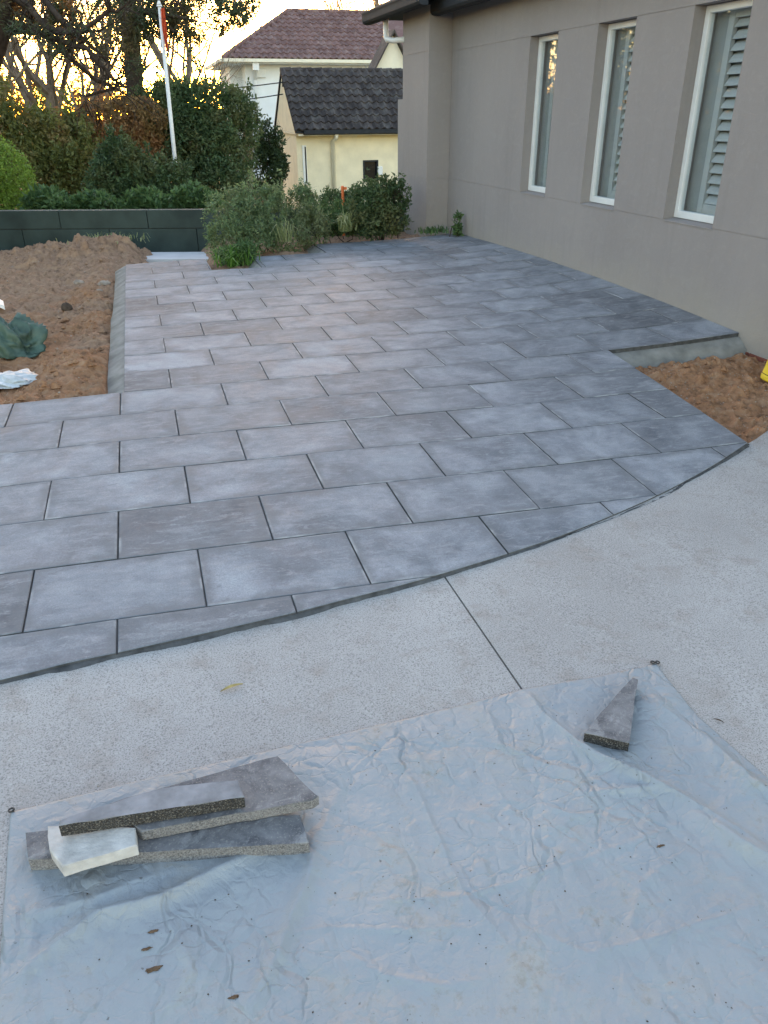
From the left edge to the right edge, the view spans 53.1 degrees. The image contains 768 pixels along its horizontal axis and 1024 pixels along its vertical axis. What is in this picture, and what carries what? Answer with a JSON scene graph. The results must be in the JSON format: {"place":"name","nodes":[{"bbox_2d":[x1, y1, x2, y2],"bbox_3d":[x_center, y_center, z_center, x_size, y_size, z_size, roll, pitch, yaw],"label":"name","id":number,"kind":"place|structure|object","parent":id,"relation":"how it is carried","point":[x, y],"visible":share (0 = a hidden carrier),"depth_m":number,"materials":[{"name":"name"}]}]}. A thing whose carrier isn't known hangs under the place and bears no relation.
{"place":"outdoors","nodes":[
{"label":"outdoors","id":0,"kind":"place"},
{"bbox_2d":[0,233,152,404],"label":"yard soil","id":1,"kind":"structure","parent":0,"point":[36,297],"depth_m":7.73,"materials":[{"name":"brown soil"}]},
{"bbox_2d":[0,299,4,309],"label":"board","id":2,"kind":"object","parent":1,"relation":"on","point":[2,306],"visible":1,"depth_m":7.19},
{"bbox_2d":[0,368,37,388],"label":"plastic sheet","id":3,"kind":"object","parent":1,"relation":"on","point":[9,379],"visible":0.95,"depth_m":5.05,"materials":[{"name":"white plastic"}]},
{"bbox_2d":[0,312,47,358],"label":"green sheet","id":4,"kind":"object","parent":1,"relation":"on","point":[22,335],"visible":0.81,"depth_m":5.78,"materials":[{"name":"green plastic"}]},
{"bbox_2d":[0,247,111,404],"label":"loose stones","id":5,"kind":"object","parent":1,"relation":"on","point":[41,307],"visible":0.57,"depth_m":7.34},
{"bbox_2d":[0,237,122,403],"bbox_3d":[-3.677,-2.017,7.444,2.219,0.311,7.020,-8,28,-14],"label":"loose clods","id":6,"kind":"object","parent":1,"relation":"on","point":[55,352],"visible":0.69,"depth_m":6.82,"materials":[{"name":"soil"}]},
{"bbox_2d":[61,302,72,310],"bbox_3d":[-2.983,-1.932,7.222,0.103,0.083,0.104,-8,28,-14],"label":"soil clod","id":7,"kind":"object","parent":1,"relation":"on","point":[65,306],"visible":1,"depth_m":7.19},
{"bbox_2d":[73,280,84,284],"bbox_3d":[-3.289,-2.477,8.274,0.119,0.048,0.094,-8,28,-14],"label":"rubble lump","id":8,"kind":"object","parent":1,"relation":"on","point":[78,282],"visible":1,"depth_m":8.25,"materials":[{"name":"grey stone"}]},
{"bbox_2d":[56,231,149,243],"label":"grass tuft","id":9,"kind":"object","parent":1,"relation":"on","point":[122,235],"visible":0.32,"depth_m":11.04,"materials":[{"name":"green plant"}]},
{"bbox_2d":[97,280,110,285],"bbox_3d":[-2.995,-2.450,8.212,0.124,0.056,0.120,15,31,27],"label":"rubble lump","id":10,"kind":"object","parent":1,"relation":"on","point":[103,283],"visible":0.89,"depth_m":8.19,"materials":[{"name":"grey stone"}]},
{"bbox_2d":[0,121,282,209],"bbox_3d":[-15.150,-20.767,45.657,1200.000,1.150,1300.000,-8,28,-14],"label":"ground","id":11,"kind":"structure","parent":0,"point":[190,184],"depth_m":36.21,"materials":[{"name":"green plant"}]},
{"bbox_2d":[0,129,38,209],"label":"clipped shrub","id":12,"kind":"object","parent":11,"relation":"on","point":[9,189],"visible":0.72,"depth_m":13.24,"materials":[{"name":"green plant"}]},
{"bbox_2d":[0,14,58,104],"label":"bare tree","id":13,"kind":"object","parent":11,"relation":"on","point":[9,65],"visible":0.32,"depth_m":21.89,"materials":[{"name":"brown plant"}]},
{"bbox_2d":[0,61,89,113],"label":"autumn tree","id":14,"kind":"object","parent":11,"relation":"on","point":[18,94],"visible":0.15,"depth_m":34.89,"materials":[{"name":"orange plant"}]},
{"bbox_2d":[15,183,75,209],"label":"ground plant","id":15,"kind":"object","parent":11,"relation":"on","point":[46,197],"visible":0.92,"depth_m":13.00,"materials":[{"name":"green plant"}]},
{"bbox_2d":[0,66,106,206],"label":"hedge shrub","id":16,"kind":"object","parent":11,"relation":"on","point":[51,157],"visible":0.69,"depth_m":16.62,"materials":[{"name":"green plant"}]},
{"bbox_2d":[2,0,146,131],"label":"bare tree","id":17,"kind":"object","parent":11,"relation":"on","point":[49,92],"visible":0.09,"depth_m":23.32,"materials":[{"name":"brown plant"}]},
{"bbox_2d":[17,0,158,190],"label":"bare tree","id":18,"kind":"object","parent":11,"relation":"on","point":[82,82],"visible":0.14,"depth_m":31.21,"materials":[{"name":"brown plant"}]},
{"bbox_2d":[54,57,125,123],"bbox_3d":[-13.653,-19.039,37.408,4.053,5.789,3.057,-8,28,-14],"label":"autumn tree","id":19,"kind":"object","parent":11,"relation":"on","point":[79,81],"visible":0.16,"depth_m":36.78,"materials":[{"name":"brown plant"}]},
{"bbox_2d":[64,187,121,209],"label":"ground plant","id":20,"kind":"object","parent":11,"relation":"on","point":[87,198],"visible":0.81,"depth_m":13.02,"materials":[{"name":"green plant"}]},
{"bbox_2d":[0,0,205,135],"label":"pine tree","id":21,"kind":"object","parent":11,"relation":"on","point":[30,16],"visible":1,"depth_m":9.04,"materials":[{"name":"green plant"}]},
{"bbox_2d":[54,83,170,176],"bbox_3d":[-6.353,-8.079,18.297,2.780,3.822,1.682,-8,28,-14],"label":"autumn shrub","id":22,"kind":"object","parent":11,"relation":"on","point":[120,117],"visible":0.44,"depth_m":17.60,"materials":[{"name":"brown plant"}]},
{"bbox_2d":[81,122,194,206],"bbox_3d":[-5.043,-6.640,15.889,2.313,2.584,1.296,-8,28,-14],"label":"dark shrub","id":23,"kind":"object","parent":11,"relation":"on","point":[122,164],"visible":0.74,"depth_m":15.46,"materials":[{"name":"green plant"}]},
{"bbox_2d":[117,184,171,208],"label":"ground plant","id":24,"kind":"object","parent":11,"relation":"on","point":[141,197],"visible":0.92,"depth_m":13.01,"materials":[{"name":"green plant"}]},
{"bbox_2d":[157,1,176,173],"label":"flagpole","id":25,"kind":"object","parent":11,"relation":"on","point":[163,30],"visible":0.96,"depth_m":16.42,"materials":[{"name":"metal"}]},
{"bbox_2d":[90,0,266,96],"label":"evergreen tree","id":26,"kind":"object","parent":11,"relation":"on","point":[237,11],"visible":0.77,"depth_m":17.94,"materials":[{"name":"green plant"}]},
{"bbox_2d":[111,0,246,141],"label":"bare tree","id":27,"kind":"object","parent":11,"relation":"on","point":[156,50],"visible":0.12,"depth_m":25.89,"materials":[{"name":"brown plant"}]},
{"bbox_2d":[122,43,267,203],"bbox_3d":[-4.666,-8.961,19.103,3.649,4.681,3.052,-8,28,-14],"label":"shrub","id":28,"kind":"object","parent":11,"relation":"on","point":[216,130],"visible":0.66,"depth_m":18.45,"materials":[{"name":"green plant"}]},
{"bbox_2d":[167,179,223,208],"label":"ground plant","id":29,"kind":"object","parent":11,"relation":"on","point":[187,196],"visible":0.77,"depth_m":13.01,"materials":[{"name":"green plant"}]},
{"bbox_2d":[143,13,252,144],"bbox_3d":[-8.206,-18.176,33.290,6.392,7.879,4.890,-18,32,-30],"label":"bare tree","id":30,"kind":"object","parent":11,"relation":"on","point":[210,70],"visible":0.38,"depth_m":32.78,"materials":[{"name":"brown plant"}]},
{"bbox_2d":[0,208,403,251],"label":"garden wall","id":31,"kind":"structure","parent":11,"relation":"on","point":[174,230],"depth_m":11.58,"materials":[{"name":"green paint"}]},
{"bbox_2d":[242,123,252,195],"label":"shrub","id":32,"kind":"object","parent":11,"relation":"on","point":[251,159],"visible":0.04,"depth_m":21.27,"materials":[{"name":"green plant"}]},
{"bbox_2d":[253,114,292,207],"bbox_3d":[-3.449,-9.887,22.487,1.366,3.169,1.530,16,32,29],"label":"side shrub","id":33,"kind":"object","parent":11,"relation":"on","point":[273,156],"visible":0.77,"depth_m":22.08,"materials":[{"name":"green plant"}]},
{"bbox_2d":[205,8,402,178],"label":"white house","id":34,"kind":"structure","parent":11,"relation":"on","point":[307,37],"depth_m":39.85,"materials":[{"name":"red tile"}]},
{"bbox_2d":[274,67,402,207],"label":"garage","id":35,"kind":"structure","parent":11,"relation":"on","point":[341,123],"depth_m":23.96,"materials":[{"name":"cream painted plaster"},{"name":"dark roof tile"},{"name":"glass"}]},
{"bbox_2d":[4,78,281,91],"bbox_3d":[-10.153,-15.146,26.610,15.574,1.150,0.030,12,30,23],"label":"power line","id":36,"kind":"object","parent":35,"relation":"attached to","point":[122,91],"visible":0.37,"depth_m":26.41,"materials":[{"name":"metal"}]},
{"bbox_2d":[14,94,282,104],"bbox_3d":[-10.228,-14.697,26.843,15.716,1.024,0.030,12,30,23],"label":"power line","id":37,"kind":"object","parent":35,"relation":"attached to","point":[248,99],"visible":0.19,"depth_m":24.33,"materials":[{"name":"metal"}]},
{"bbox_2d":[302,145,307,183],"bbox_3d":[-2.457,-10.776,23.856,0.125,1.107,0.074,-8,28,-14],"label":"window","id":38,"kind":"structure","parent":35,"relation":"in","point":[304,154],"depth_m":23.81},
{"bbox_2d":[363,160,377,180],"bbox_3d":[-0.439,-10.892,24.532,0.504,0.635,0.132,-8,28,-14],"label":"window","id":39,"kind":"structure","parent":35,"relation":"in","point":[372,165],"depth_m":24.52,"materials":[{"name":"black glass"}]},
{"bbox_2d":[299,0,386,9],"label":"bare tree","id":40,"kind":"object","parent":11,"relation":"on","point":[374,2],"visible":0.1,"depth_m":50.38,"materials":[{"name":"brown plant"}]},
{"bbox_2d":[368,29,402,67],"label":"gabled house","id":41,"kind":"structure","parent":11,"relation":"on","point":[388,55],"depth_m":31.83,"materials":[{"name":"paint"}]},
{"bbox_2d":[361,0,767,362],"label":"house","id":42,"kind":"structure","parent":11,"relation":"on","point":[623,143],"depth_m":7.12,"materials":[{"name":"grey paint"}]},
{"bbox_2d":[519,34,557,197],"bbox_3d":[1.753,-4.164,8.119,0.298,1.504,0.598,-8,29,-15],"label":"window","id":43,"kind":"structure","parent":42,"relation":"in","point":[539,190],"depth_m":8.29,"materials":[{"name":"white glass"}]},
{"bbox_2d":[580,19,636,210],"bbox_3d":[2.146,-3.581,6.991,0.298,1.504,0.595,-8,29,-15],"label":"window","id":44,"kind":"structure","parent":42,"relation":"in","point":[626,29],"depth_m":7.14,"materials":[{"name":"white glass"}]},
{"bbox_2d":[662,0,752,229],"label":"window","id":45,"kind":"structure","parent":42,"relation":"in","point":[733,18],"depth_m":5.96,"materials":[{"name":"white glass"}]},
{"bbox_2d":[145,252,208,262],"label":"path","id":46,"kind":"structure","parent":0,"point":[166,256],"depth_m":10.79,"materials":[{"name":"grey concrete"}]},
{"bbox_2d":[0,0,388,118],"label":"sky","id":47,"kind":"structure","parent":0,"point":[272,8],"materials":[{"name":"white"}]},
{"bbox_2d":[201,237,310,269],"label":"bed soil","id":48,"kind":"structure","parent":0,"point":[214,267],"depth_m":9.72,"materials":[{"name":"brown soil"}]},
{"bbox_2d":[211,237,258,266],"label":"weed","id":49,"kind":"object","parent":48,"relation":"on","point":[245,245],"visible":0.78,"depth_m":8.77,"materials":[{"name":"green plant"}]},
{"bbox_2d":[209,244,264,267],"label":"grass tuft","id":50,"kind":"object","parent":48,"relation":"on","point":[233,260],"visible":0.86,"depth_m":8.71,"materials":[{"name":"green plant"}]},
{"bbox_2d":[200,166,311,259],"bbox_3d":[-1.594,-3.655,9.549,1.349,1.146,1.228,-8,28,-14],"label":"bed shrub","id":51,"kind":"object","parent":48,"relation":"on","point":[241,203],"visible":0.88,"depth_m":9.48,"materials":[{"name":"green plant"}]},
{"bbox_2d":[267,214,306,242],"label":"grass tuft","id":52,"kind":"object","parent":48,"relation":"on","point":[289,236],"visible":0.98,"depth_m":9.37,"materials":[{"name":"green plant"}]},
{"bbox_2d":[291,177,332,250],"bbox_3d":[-0.974,-3.851,9.946,0.574,1.008,0.952,-8,28,-14],"label":"bed shrub","id":53,"kind":"object","parent":48,"relation":"on","point":[317,220],"visible":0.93,"depth_m":9.89,"materials":[{"name":"green plant"}]},
{"bbox_2d":[293,232,445,244],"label":"bed soil","id":54,"kind":"structure","parent":0,"point":[336,239],"depth_m":11.09,"materials":[{"name":"brown soil"}]},
{"bbox_2d":[305,194,363,242],"bbox_3d":[-0.648,-3.879,10.316,0.926,0.714,0.604,-8,28,-14],"label":"bed shrub","id":55,"kind":"object","parent":54,"relation":"on","point":[334,225],"visible":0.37,"depth_m":10.22,"materials":[{"name":"green plant"}]},
{"bbox_2d":[318,180,364,238],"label":"bed shrub","id":56,"kind":"object","parent":54,"relation":"on","point":[329,193],"visible":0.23,"depth_m":11.00,"materials":[{"name":"green plant"}]},
{"bbox_2d":[341,186,346,235],"bbox_3d":[-0.559,-4.258,10.866,0.082,0.656,0.040,-8,28,-14],"label":"marker stake","id":57,"kind":"object","parent":54,"relation":"on","point":[343,188],"visible":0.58,"depth_m":10.74,"materials":[{"name":"orange plastic"}]},
{"bbox_2d":[333,205,376,231],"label":"grass tuft","id":58,"kind":"object","parent":54,"relation":"on","point":[348,225],"visible":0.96,"depth_m":9.95,"materials":[{"name":"green plant"}]},
{"bbox_2d":[342,168,413,240],"bbox_3d":[-0.066,-4.039,10.249,1.058,1.049,0.822,-8,28,-14],"label":"bed shrub","id":59,"kind":"object","parent":54,"relation":"on","point":[384,207],"visible":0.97,"depth_m":10.14,"materials":[{"name":"green plant"}]},
{"bbox_2d":[0,234,748,683],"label":"patio","id":60,"kind":"structure","parent":0,"point":[268,440],"depth_m":4.06,"materials":[{"name":"grey stone"}]},
{"bbox_2d":[414,226,437,235],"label":"weed","id":61,"kind":"object","parent":60,"relation":"on","point":[428,229],"visible":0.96,"depth_m":10.37,"materials":[{"name":"green plant"}]},
{"bbox_2d":[426,225,453,233],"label":"weed","id":62,"kind":"object","parent":60,"relation":"on","point":[442,229],"visible":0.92,"depth_m":10.34,"materials":[{"name":"green plant"}]},
{"bbox_2d":[449,210,463,236],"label":"seedling","id":63,"kind":"object","parent":60,"relation":"on","point":[457,228],"visible":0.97,"depth_m":10.12,"materials":[{"name":"green plant"}]},
{"bbox_2d":[0,431,767,958],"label":"driveway","id":64,"kind":"structure","parent":0,"point":[674,583],"depth_m":2.50,"materials":[{"name":"concrete"}]},
{"bbox_2d":[220,683,242,691],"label":"dry leaf","id":65,"kind":"object","parent":64,"relation":"on","point":[230,686],"visible":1,"depth_m":2.34,"materials":[{"name":"yellow plant"}]},
{"bbox_2d":[0,660,767,1023],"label":"tarpaulin","id":66,"kind":"object","parent":64,"relation":"on","point":[442,852],"visible":0.84,"depth_m":1.73,"materials":[{"name":"grey plastic"}]},
{"bbox_2d":[145,965,162,973],"bbox_3d":[-0.468,0.930,1.563,0.037,0.004,0.012,-8,28,-14],"label":"dirt crumb","id":67,"kind":"object","parent":66,"relation":"on","point":[152,969],"visible":1,"depth_m":1.56,"materials":[{"name":"brown soil"}]},
{"bbox_2d":[26,815,309,869],"bbox_3d":[-0.511,0.781,1.818,0.664,0.060,0.086,-3,28,-5],"label":"paver offcut","id":68,"kind":"object","parent":66,"relation":"on","point":[279,835],"visible":0.62,"depth_m":1.80,"materials":[{"name":"stone"}]},
{"bbox_2d":[48,826,138,876],"bbox_3d":[-0.669,0.760,1.766,0.198,0.039,0.127,-8,28,-14],"label":"white block","id":69,"kind":"object","parent":68,"relation":"on","point":[73,854],"depth_m":1.74,"materials":[{"name":"white stone"}]},
{"bbox_2d":[110,756,318,839],"bbox_3d":[-0.417,0.702,1.891,0.490,0.046,0.169,-8,28,-14],"label":"paver offcut","id":70,"kind":"object","parent":68,"relation":"on","point":[273,786],"visible":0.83,"depth_m":1.88,"materials":[{"name":"stone"}]},
{"bbox_2d":[59,780,244,835],"bbox_3d":[-0.541,0.693,1.816,0.415,0.050,0.068,-6,28,-12],"label":"paver offcut","id":71,"kind":"object","parent":70,"relation":"on","point":[174,802],"visible":1,"depth_m":1.80,"materials":[{"name":"stone"}]},
{"bbox_2d":[227,994,238,998],"bbox_3d":[-0.298,0.960,1.520,0.024,0.003,0.009,-8,28,-14],"label":"dirt crumb","id":72,"kind":"object","parent":66,"relation":"on","point":[234,996],"visible":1,"depth_m":1.52,"materials":[{"name":"brown soil"}]},
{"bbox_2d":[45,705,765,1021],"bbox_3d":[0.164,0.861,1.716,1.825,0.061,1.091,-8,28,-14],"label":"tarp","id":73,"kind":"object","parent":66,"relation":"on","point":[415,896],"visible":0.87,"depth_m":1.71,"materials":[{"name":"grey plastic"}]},
{"bbox_2d":[583,678,637,751],"bbox_3d":[0.705,0.594,2.236,0.113,0.043,0.320,20,34,34],"label":"paver wedge","id":74,"kind":"object","parent":66,"relation":"on","point":[610,726],"visible":0.99,"depth_m":2.18,"materials":[{"name":"stone"}]},
{"bbox_2d":[635,353,767,442],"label":"pocket soil","id":75,"kind":"structure","parent":0,"point":[725,383],"depth_m":5.04,"materials":[{"name":"brown soil"}]},
{"bbox_2d":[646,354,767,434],"bbox_3d":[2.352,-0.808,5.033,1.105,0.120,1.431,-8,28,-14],"label":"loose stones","id":76,"kind":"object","parent":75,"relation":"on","point":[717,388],"visible":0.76,"depth_m":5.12,"materials":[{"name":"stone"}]},
{"bbox_2d":[760,360,767,381],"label":"bucket","id":77,"kind":"object","parent":75,"relation":"on","point":[764,375],"visible":1,"depth_m":5.14,"materials":[{"name":"yellow plastic"}]}
]}

